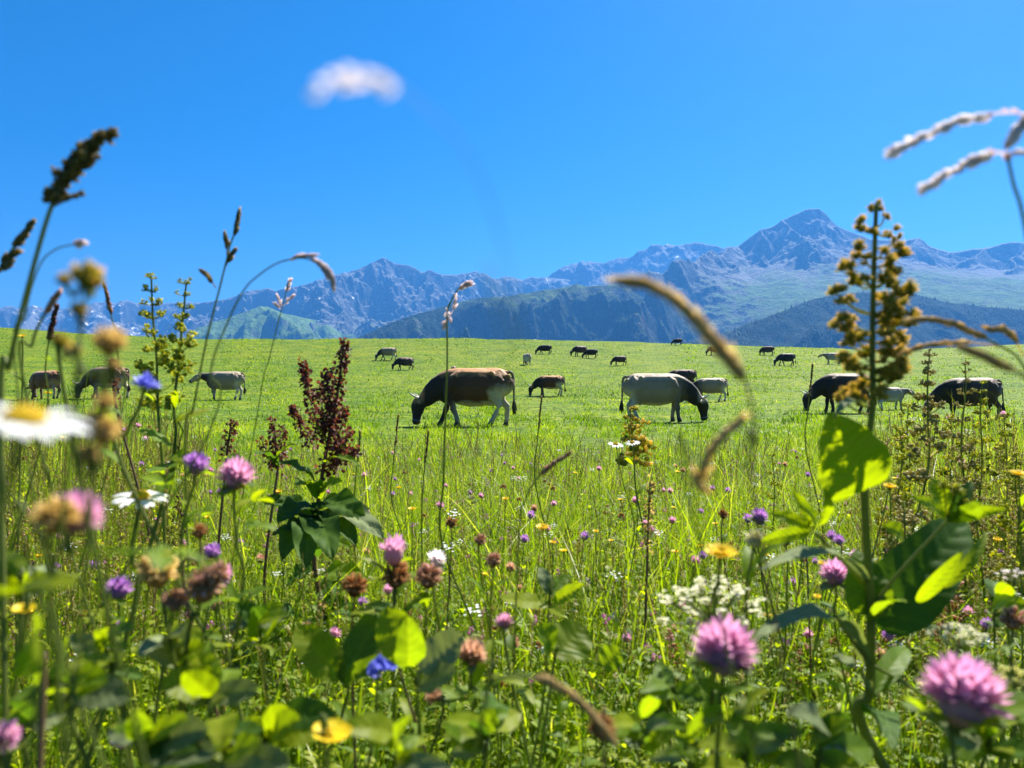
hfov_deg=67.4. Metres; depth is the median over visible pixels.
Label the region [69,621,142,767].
leafy plant
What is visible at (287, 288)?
grass stalk
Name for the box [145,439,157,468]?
meadow weed
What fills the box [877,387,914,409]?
cow
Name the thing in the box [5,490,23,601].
meadow weed
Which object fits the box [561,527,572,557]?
meadow weed
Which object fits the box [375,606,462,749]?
leafy plant
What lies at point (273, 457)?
dock plant
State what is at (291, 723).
leafy plant
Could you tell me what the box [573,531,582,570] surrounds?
meadow weed
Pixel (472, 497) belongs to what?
meadow weed
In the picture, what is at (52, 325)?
grass stalk
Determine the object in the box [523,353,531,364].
cow
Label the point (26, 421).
daisy
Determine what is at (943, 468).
seedy weed
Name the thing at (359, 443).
grass stalk
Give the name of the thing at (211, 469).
clover
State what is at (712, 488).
purple flower
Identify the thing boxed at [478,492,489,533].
clover
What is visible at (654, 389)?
cow
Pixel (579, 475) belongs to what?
meadow weed
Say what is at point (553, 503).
clover
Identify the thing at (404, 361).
cow
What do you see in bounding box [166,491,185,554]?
meadow weed
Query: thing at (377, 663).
blue flower
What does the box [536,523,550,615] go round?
yellow flower
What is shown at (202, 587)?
withered flower
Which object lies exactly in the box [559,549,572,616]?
yellow flower
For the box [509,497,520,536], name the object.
brown flower
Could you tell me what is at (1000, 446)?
seedy weed
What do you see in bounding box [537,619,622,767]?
leafy plant
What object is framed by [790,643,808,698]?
meadow weed
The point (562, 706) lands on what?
leafy herbs
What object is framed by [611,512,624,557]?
brown flower
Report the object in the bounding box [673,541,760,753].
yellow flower
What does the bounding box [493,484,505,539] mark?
brown flower
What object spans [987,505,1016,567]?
meadow weed
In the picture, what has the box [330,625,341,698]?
clover
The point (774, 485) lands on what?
seedy weed
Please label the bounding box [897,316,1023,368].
grass stalk
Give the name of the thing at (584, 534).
purple flower
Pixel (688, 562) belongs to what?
meadow weed
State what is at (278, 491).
yellow flower
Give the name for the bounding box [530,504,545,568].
faded clover
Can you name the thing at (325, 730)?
buttercup
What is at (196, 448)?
meadow weed
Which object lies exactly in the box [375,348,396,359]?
cow
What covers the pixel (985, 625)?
purple flower
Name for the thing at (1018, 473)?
yellow flower
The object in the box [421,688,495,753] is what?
clover flower
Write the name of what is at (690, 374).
cow
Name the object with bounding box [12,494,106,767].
withered flower
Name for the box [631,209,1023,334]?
mountain range
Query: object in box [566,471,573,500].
meadow weed
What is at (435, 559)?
clover flower
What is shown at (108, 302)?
grass stalk
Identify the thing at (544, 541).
meadow grass
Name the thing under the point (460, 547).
meadow weed
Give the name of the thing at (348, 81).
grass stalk
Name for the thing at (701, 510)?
purple flower
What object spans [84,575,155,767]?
clover flower
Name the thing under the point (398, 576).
withered flower
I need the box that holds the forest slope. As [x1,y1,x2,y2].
[686,292,1023,349]
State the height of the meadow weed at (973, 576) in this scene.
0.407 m
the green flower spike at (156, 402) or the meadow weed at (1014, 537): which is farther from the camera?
the meadow weed at (1014, 537)
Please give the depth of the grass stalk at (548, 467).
0.70 m
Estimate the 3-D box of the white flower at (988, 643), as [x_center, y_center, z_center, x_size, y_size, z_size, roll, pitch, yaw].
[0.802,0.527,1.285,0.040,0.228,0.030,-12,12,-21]
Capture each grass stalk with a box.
[0,126,119,767]
[0,218,36,272]
[8,303,59,551]
[12,253,335,753]
[13,239,88,767]
[18,287,130,767]
[57,284,125,765]
[184,206,240,714]
[228,278,294,712]
[306,67,626,767]
[354,430,360,561]
[390,414,408,561]
[421,430,428,613]
[438,280,486,706]
[470,660,617,767]
[510,450,572,767]
[533,396,551,572]
[605,271,801,767]
[678,410,759,767]
[804,363,823,565]
[882,108,1023,229]
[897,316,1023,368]
[955,344,1023,378]
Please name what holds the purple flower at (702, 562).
on the ground at (650, 357)
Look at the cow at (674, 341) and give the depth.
132.09 m
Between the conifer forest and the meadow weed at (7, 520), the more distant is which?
the conifer forest
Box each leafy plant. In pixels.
[0,550,78,767]
[0,696,65,767]
[11,613,47,767]
[34,635,131,767]
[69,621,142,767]
[107,709,216,767]
[138,620,205,712]
[139,408,212,677]
[160,651,257,719]
[203,711,289,767]
[228,601,288,709]
[232,695,335,749]
[293,602,390,767]
[346,712,451,767]
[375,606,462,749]
[443,695,520,767]
[500,567,583,767]
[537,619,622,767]
[611,696,685,767]
[633,662,704,767]
[650,704,746,767]
[723,712,804,767]
[775,702,872,767]
[938,714,1023,767]
[982,578,1023,767]
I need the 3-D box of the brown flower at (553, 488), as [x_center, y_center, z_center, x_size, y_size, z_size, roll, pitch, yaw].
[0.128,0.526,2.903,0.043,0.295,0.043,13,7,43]
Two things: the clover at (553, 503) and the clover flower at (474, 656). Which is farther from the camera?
the clover at (553, 503)
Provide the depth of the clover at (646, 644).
1.31 m
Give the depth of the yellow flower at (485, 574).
1.62 m
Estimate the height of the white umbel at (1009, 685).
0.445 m
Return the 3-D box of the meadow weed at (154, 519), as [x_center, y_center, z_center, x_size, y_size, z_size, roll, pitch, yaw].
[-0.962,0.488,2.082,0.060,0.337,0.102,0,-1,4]
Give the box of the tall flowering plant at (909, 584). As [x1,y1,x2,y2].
[752,198,1006,767]
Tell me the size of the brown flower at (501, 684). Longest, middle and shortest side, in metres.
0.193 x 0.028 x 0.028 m
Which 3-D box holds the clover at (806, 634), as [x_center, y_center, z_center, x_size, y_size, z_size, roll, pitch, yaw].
[0.490,0.525,1.310,0.031,0.227,0.036,4,2,8]
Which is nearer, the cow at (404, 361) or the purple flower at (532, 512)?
the purple flower at (532, 512)
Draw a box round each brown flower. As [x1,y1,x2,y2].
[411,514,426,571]
[492,623,499,672]
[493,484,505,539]
[498,681,513,740]
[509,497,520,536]
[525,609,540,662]
[531,639,544,699]
[544,486,554,524]
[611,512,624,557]
[818,637,840,706]
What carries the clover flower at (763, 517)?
on the ground at (650, 357)
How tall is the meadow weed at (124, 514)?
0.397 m
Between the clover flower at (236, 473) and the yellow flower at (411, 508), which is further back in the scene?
the yellow flower at (411, 508)
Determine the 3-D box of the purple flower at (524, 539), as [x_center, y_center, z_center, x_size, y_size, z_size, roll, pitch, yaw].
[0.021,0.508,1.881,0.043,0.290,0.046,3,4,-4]
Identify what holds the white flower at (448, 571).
on the ground at (650, 357)
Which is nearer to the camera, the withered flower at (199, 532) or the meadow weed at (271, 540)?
the withered flower at (199, 532)
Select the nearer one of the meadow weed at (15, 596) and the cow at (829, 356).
the meadow weed at (15, 596)
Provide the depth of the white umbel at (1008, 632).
0.80 m
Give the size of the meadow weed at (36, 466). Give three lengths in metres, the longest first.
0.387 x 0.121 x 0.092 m
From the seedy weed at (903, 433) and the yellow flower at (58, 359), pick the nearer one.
the yellow flower at (58, 359)
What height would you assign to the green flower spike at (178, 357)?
0.801 m
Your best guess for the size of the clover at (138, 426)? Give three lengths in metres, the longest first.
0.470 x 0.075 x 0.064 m
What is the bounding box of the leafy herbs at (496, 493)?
[9,448,1002,644]
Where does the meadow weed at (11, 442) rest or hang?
on the ground at (650, 357)
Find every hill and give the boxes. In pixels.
[182,306,351,339]
[357,284,700,343]
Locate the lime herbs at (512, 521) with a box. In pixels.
[9,445,1023,656]
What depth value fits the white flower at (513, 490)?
3.14 m
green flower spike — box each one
[124,277,198,705]
[133,272,197,713]
[615,405,656,581]
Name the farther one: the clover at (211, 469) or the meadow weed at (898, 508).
the clover at (211, 469)
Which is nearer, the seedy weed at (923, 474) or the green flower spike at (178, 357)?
the green flower spike at (178, 357)
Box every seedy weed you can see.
[763,453,785,575]
[875,402,923,556]
[875,424,912,554]
[896,348,951,535]
[927,413,963,484]
[950,359,998,614]
[961,380,995,616]
[963,450,1023,608]
[987,412,1023,586]
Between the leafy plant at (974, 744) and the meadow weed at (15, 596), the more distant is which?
the meadow weed at (15, 596)
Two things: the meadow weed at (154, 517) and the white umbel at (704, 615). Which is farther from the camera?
the meadow weed at (154, 517)
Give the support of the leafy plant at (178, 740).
on the ground at (650, 357)
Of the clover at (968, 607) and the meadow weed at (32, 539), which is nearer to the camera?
the clover at (968, 607)
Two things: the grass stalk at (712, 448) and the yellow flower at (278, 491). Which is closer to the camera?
the grass stalk at (712, 448)
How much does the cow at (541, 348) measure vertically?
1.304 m
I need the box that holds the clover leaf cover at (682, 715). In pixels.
[0,489,1023,767]
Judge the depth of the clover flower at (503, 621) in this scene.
0.72 m
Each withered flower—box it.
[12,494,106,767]
[25,258,105,767]
[63,326,128,767]
[72,391,148,767]
[110,741,126,767]
[134,552,230,712]
[160,560,238,711]
[173,523,219,717]
[318,739,320,767]
[332,572,367,767]
[347,561,431,750]
[399,563,442,736]
[431,516,457,747]
[467,533,501,767]
[476,552,511,767]
[587,706,616,767]
[718,508,736,677]
[742,529,784,719]
[790,512,834,706]
[986,606,1023,767]
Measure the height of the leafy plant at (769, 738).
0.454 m
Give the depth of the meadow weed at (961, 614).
1.46 m
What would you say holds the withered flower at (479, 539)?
on the ground at (650, 357)
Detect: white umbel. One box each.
[655,575,765,767]
[916,623,1018,767]
[938,643,1023,767]
[996,568,1023,760]
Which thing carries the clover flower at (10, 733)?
on the ground at (650, 357)
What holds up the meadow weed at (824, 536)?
on the ground at (650, 357)
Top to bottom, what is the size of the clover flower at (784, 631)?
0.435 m
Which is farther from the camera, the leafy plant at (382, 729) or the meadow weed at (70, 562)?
the meadow weed at (70, 562)
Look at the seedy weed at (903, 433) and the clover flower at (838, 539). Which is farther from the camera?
the seedy weed at (903, 433)
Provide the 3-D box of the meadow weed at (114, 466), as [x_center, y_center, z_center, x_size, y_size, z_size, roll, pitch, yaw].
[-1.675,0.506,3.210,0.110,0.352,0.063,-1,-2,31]
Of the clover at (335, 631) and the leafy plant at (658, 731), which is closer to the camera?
the leafy plant at (658, 731)
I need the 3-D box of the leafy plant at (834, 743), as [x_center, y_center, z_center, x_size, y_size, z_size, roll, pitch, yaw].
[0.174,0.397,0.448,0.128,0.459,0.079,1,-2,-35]
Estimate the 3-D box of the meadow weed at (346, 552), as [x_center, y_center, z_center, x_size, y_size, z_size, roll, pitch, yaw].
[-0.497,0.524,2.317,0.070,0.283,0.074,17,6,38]
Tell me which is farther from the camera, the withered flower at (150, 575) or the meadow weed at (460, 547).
the meadow weed at (460, 547)
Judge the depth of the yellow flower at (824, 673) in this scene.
1.09 m
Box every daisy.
[0,403,94,528]
[83,490,166,767]
[608,442,643,600]
[625,440,643,594]
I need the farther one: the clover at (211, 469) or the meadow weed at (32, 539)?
the clover at (211, 469)
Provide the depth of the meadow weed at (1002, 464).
3.78 m
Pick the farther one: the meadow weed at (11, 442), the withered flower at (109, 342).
the meadow weed at (11, 442)
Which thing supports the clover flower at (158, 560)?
on the ground at (650, 357)
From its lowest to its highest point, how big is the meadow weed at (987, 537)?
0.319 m
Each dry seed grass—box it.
[0,383,220,733]
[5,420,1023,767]
[844,407,1023,650]
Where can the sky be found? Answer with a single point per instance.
(600, 131)
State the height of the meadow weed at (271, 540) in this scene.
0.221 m
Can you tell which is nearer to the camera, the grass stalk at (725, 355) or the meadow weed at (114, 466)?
the grass stalk at (725, 355)
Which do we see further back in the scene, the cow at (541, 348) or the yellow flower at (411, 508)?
the cow at (541, 348)
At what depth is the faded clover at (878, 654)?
1.15 m
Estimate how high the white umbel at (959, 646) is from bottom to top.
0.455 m
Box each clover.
[136,422,151,467]
[209,467,215,503]
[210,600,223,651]
[255,553,269,600]
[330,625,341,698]
[362,547,370,588]
[383,583,392,682]
[436,501,445,551]
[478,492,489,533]
[500,561,516,645]
[513,635,520,736]
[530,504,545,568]
[551,500,556,526]
[596,466,604,507]
[621,631,631,661]
[632,496,641,541]
[643,643,651,695]
[662,515,675,582]
[667,487,679,538]
[686,554,700,617]
[799,627,812,691]
[876,647,885,736]
[961,605,973,631]
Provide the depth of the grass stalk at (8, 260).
0.55 m
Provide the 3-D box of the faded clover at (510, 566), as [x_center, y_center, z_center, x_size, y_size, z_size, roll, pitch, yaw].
[-0.023,0.505,1.573,0.045,0.284,0.045,7,1,-24]
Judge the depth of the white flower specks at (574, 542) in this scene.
1.86 m
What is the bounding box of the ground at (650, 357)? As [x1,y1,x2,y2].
[0,327,1023,610]
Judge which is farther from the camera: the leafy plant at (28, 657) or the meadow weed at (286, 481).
the meadow weed at (286, 481)
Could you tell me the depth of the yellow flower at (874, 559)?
1.29 m
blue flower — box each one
[92,370,244,718]
[366,654,397,767]
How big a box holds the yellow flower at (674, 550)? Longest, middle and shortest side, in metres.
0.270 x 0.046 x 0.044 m
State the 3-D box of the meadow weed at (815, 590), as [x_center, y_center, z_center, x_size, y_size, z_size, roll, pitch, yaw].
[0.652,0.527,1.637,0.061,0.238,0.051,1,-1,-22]
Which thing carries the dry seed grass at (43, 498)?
on the ground at (650, 357)
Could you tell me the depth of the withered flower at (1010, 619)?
0.70 m
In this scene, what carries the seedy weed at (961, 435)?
on the ground at (650, 357)
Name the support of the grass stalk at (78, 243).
on the ground at (650, 357)
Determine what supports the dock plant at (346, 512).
on the ground at (650, 357)
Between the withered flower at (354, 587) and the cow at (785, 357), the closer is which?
the withered flower at (354, 587)
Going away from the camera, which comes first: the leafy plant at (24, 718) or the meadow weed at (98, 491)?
the leafy plant at (24, 718)
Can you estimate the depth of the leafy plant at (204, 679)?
0.44 m
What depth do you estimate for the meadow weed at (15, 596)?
1.64 m
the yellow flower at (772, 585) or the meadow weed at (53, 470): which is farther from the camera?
the meadow weed at (53, 470)
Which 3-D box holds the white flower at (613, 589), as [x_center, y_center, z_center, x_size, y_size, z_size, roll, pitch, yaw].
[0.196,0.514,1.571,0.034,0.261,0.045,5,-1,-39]
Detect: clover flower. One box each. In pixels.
[0,489,205,767]
[0,670,70,754]
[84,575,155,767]
[141,451,215,722]
[185,542,239,641]
[202,562,264,719]
[212,455,275,716]
[358,533,430,722]
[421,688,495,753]
[427,548,458,764]
[441,637,524,765]
[494,612,534,767]
[687,612,770,767]
[741,507,781,718]
[743,513,788,707]
[775,527,794,721]
[811,534,848,702]
[811,557,863,767]
[815,530,840,691]
[900,649,1023,767]
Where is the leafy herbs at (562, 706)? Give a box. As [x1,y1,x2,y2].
[8,518,1023,767]
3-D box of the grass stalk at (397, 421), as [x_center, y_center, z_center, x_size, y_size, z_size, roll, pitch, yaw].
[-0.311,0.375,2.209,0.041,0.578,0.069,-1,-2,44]
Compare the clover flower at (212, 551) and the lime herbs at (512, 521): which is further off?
the lime herbs at (512, 521)
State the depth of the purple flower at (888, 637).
1.21 m
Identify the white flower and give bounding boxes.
[439,542,460,626]
[460,604,481,678]
[510,476,517,508]
[599,572,623,634]
[978,636,996,666]
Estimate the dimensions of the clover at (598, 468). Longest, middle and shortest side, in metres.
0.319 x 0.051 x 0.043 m
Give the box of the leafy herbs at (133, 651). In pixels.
[0,444,240,767]
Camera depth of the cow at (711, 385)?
36.98 m
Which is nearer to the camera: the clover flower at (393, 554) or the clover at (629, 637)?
the clover flower at (393, 554)
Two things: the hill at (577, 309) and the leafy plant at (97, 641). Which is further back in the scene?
the hill at (577, 309)
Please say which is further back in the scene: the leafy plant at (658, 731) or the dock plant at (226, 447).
the dock plant at (226, 447)
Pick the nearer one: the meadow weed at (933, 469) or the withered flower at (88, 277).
the withered flower at (88, 277)
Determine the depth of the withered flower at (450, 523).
1.10 m
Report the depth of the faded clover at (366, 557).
1.91 m
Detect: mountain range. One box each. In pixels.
[0,300,198,337]
[176,257,584,338]
[548,242,736,289]
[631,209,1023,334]
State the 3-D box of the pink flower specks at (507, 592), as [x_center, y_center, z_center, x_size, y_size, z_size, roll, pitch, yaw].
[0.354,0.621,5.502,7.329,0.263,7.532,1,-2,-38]
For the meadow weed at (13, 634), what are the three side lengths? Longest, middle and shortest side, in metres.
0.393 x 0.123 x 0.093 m
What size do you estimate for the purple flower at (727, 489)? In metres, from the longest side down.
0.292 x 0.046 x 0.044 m
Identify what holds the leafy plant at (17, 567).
on the ground at (650, 357)
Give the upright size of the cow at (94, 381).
1.613 m
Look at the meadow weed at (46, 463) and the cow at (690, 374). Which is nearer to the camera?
the meadow weed at (46, 463)
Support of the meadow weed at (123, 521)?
on the ground at (650, 357)
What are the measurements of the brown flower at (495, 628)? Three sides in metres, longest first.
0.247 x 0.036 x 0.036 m
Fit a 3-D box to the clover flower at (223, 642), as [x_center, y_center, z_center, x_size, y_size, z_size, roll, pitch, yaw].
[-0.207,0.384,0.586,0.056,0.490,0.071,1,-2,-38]
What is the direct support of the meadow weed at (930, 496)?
on the ground at (650, 357)
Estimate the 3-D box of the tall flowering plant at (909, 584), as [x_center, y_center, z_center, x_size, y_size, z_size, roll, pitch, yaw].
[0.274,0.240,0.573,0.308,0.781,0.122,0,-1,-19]
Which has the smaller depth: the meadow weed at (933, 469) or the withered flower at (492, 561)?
the withered flower at (492, 561)
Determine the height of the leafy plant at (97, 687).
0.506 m
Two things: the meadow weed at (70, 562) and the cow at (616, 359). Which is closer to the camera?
the meadow weed at (70, 562)
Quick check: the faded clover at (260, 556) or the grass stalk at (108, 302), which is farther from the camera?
the faded clover at (260, 556)
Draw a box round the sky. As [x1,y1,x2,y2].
[0,0,1023,308]
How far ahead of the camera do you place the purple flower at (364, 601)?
1.43 m
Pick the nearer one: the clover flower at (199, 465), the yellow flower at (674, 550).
the clover flower at (199, 465)
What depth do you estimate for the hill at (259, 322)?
5688.81 m
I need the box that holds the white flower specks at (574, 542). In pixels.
[0,440,1021,753]
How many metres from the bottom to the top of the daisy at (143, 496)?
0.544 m
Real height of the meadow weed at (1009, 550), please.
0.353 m
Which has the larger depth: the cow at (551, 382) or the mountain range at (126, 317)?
the mountain range at (126, 317)
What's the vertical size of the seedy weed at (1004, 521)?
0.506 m
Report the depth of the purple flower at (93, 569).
1.57 m
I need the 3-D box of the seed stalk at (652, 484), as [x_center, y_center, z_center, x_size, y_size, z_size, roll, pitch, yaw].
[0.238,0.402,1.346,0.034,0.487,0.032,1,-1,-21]
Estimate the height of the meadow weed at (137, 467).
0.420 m
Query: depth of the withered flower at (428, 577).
0.68 m
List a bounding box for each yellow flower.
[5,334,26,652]
[24,349,133,767]
[267,489,285,630]
[403,507,414,584]
[483,572,495,616]
[500,497,508,578]
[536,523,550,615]
[549,540,555,615]
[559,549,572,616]
[593,529,597,623]
[671,549,685,617]
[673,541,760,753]
[766,554,785,612]
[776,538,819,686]
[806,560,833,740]
[813,593,820,630]
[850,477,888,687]
[884,482,899,709]
[986,536,1002,594]
[1008,469,1023,732]
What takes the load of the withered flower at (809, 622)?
on the ground at (650, 357)
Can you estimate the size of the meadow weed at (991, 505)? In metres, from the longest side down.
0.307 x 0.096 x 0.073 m
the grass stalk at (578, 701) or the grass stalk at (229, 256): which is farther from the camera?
the grass stalk at (229, 256)
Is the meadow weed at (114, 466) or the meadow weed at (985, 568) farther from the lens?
the meadow weed at (114, 466)
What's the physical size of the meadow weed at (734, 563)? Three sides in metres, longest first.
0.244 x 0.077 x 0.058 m
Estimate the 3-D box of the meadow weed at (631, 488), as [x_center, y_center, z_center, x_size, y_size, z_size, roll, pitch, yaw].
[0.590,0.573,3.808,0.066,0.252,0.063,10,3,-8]
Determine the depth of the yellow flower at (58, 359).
0.50 m
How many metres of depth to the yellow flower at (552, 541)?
1.70 m
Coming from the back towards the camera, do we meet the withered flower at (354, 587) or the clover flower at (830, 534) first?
the clover flower at (830, 534)
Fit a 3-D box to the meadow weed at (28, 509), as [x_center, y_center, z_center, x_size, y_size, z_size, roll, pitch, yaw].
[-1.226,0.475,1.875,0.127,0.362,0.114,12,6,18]
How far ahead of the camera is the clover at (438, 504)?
2.30 m
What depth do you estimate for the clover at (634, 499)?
2.48 m
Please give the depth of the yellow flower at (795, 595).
1.30 m
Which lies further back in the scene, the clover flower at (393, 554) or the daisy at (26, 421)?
the clover flower at (393, 554)
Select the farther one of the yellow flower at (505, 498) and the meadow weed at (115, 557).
the yellow flower at (505, 498)
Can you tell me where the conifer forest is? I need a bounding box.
[360,282,1023,348]
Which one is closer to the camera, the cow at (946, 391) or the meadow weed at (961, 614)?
the meadow weed at (961, 614)
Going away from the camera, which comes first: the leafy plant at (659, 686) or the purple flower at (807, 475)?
the leafy plant at (659, 686)
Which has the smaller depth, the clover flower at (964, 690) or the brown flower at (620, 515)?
the clover flower at (964, 690)
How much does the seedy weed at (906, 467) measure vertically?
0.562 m
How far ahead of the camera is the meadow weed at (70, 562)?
1.46 m
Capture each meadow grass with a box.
[0,427,1023,767]
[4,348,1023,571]
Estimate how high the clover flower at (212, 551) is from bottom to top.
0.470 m
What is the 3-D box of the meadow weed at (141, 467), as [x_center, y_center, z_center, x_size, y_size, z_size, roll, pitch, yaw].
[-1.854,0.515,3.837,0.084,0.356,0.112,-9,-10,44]
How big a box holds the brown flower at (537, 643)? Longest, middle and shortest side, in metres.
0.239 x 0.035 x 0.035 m
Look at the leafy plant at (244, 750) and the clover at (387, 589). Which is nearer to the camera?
the leafy plant at (244, 750)
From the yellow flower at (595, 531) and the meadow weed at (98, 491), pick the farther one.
the meadow weed at (98, 491)
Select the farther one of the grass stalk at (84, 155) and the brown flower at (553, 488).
the brown flower at (553, 488)
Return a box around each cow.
[27,370,60,398]
[72,367,130,398]
[189,371,246,399]
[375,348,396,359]
[391,357,413,369]
[410,368,516,426]
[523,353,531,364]
[528,375,565,395]
[535,345,551,354]
[569,346,586,355]
[582,349,597,357]
[610,356,626,365]
[619,373,710,421]
[669,369,696,382]
[671,339,682,344]
[693,378,728,400]
[759,346,774,354]
[773,353,795,365]
[800,373,876,412]
[818,353,839,363]
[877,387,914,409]
[922,378,1005,420]
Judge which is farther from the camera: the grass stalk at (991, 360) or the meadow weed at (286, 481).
the meadow weed at (286, 481)
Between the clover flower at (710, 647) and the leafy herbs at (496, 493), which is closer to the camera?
the clover flower at (710, 647)
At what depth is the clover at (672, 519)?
2.17 m
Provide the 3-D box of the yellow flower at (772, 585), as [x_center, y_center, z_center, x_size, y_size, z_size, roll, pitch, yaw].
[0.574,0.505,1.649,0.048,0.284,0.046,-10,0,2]
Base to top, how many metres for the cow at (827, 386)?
1.348 m
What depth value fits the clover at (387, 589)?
1.45 m
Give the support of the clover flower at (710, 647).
on the ground at (650, 357)
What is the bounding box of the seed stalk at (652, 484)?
[638,474,657,665]
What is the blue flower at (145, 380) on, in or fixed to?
on the ground at (650, 357)
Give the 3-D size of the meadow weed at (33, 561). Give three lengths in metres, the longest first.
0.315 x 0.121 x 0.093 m
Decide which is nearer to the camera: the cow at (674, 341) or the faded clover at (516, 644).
the faded clover at (516, 644)
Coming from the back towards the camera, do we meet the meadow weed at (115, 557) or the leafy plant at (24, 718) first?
the meadow weed at (115, 557)
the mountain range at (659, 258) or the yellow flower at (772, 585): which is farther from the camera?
the mountain range at (659, 258)
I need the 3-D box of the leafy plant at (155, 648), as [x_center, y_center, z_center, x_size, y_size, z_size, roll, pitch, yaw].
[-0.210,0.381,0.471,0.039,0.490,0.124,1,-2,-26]
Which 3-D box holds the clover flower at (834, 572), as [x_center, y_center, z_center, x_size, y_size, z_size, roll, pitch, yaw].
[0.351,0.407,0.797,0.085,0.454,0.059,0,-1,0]
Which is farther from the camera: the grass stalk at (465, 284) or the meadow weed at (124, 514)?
the meadow weed at (124, 514)
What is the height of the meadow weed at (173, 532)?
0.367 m
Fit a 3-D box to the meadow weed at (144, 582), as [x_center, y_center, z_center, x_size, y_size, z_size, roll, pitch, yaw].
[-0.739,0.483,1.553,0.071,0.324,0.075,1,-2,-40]
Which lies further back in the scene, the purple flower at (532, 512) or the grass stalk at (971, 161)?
the purple flower at (532, 512)
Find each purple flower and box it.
[86,560,100,628]
[358,596,367,613]
[520,533,529,584]
[521,510,534,565]
[568,530,589,603]
[696,508,706,539]
[698,551,706,591]
[710,485,720,520]
[725,487,735,525]
[802,472,810,499]
[881,631,912,717]
[979,617,998,668]
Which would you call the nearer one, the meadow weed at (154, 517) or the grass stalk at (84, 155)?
the grass stalk at (84, 155)
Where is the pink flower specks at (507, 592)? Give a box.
[9,444,1023,721]
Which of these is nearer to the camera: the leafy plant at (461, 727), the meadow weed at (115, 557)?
the leafy plant at (461, 727)
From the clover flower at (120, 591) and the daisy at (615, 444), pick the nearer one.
the clover flower at (120, 591)
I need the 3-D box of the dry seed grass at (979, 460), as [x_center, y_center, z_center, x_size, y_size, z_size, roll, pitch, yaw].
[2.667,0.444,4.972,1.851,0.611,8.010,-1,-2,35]
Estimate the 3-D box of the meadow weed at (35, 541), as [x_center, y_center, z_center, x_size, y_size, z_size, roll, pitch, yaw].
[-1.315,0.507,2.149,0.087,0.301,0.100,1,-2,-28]
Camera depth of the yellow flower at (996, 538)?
1.88 m
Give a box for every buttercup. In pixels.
[0,594,36,767]
[312,713,352,767]
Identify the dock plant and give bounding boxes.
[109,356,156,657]
[216,418,243,564]
[255,415,295,638]
[261,337,383,645]
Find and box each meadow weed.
[0,605,26,695]
[5,433,22,503]
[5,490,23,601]
[6,532,15,626]
[7,508,37,560]
[7,537,33,603]
[7,560,36,663]
[29,447,46,490]
[29,519,44,564]
[38,451,51,481]
[50,533,90,637]
[51,468,63,497]
[83,546,120,632]
[84,473,104,547]
[103,468,131,539]
[108,464,117,510]
[116,506,130,548]
[130,462,170,543]
[131,541,160,629]
[137,453,148,489]
[137,510,155,549]
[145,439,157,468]
[146,496,161,545]
[148,502,168,544]
[153,510,178,615]
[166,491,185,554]
[189,440,202,489]
[263,525,278,566]
[283,469,289,493]
[342,527,356,563]
[452,529,465,572]
[468,483,474,516]
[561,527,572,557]
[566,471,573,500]
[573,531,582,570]
[578,467,582,495]
[625,474,633,502]
[665,629,681,680]
[682,550,691,585]
[725,544,741,603]
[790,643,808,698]
[807,576,822,620]
[814,534,838,598]
[870,437,892,501]
[876,628,900,709]
[890,493,946,694]
[913,581,968,678]
[925,493,938,523]
[930,457,939,480]
[947,594,987,664]
[952,484,982,616]
[957,430,974,482]
[959,474,1019,617]
[965,555,1013,662]
[977,516,997,572]
[985,496,997,531]
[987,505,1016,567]
[996,449,1008,503]
[1001,520,1019,584]
[1007,517,1023,630]
[1008,484,1023,596]
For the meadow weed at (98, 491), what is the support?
on the ground at (650, 357)
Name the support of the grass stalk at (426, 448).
on the ground at (650, 357)
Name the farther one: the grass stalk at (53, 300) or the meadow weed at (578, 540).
the meadow weed at (578, 540)
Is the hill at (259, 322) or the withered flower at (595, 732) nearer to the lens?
the withered flower at (595, 732)
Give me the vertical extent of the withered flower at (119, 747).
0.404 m
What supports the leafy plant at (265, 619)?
on the ground at (650, 357)
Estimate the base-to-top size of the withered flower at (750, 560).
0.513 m
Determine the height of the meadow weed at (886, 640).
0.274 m
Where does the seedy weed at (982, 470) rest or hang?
on the ground at (650, 357)

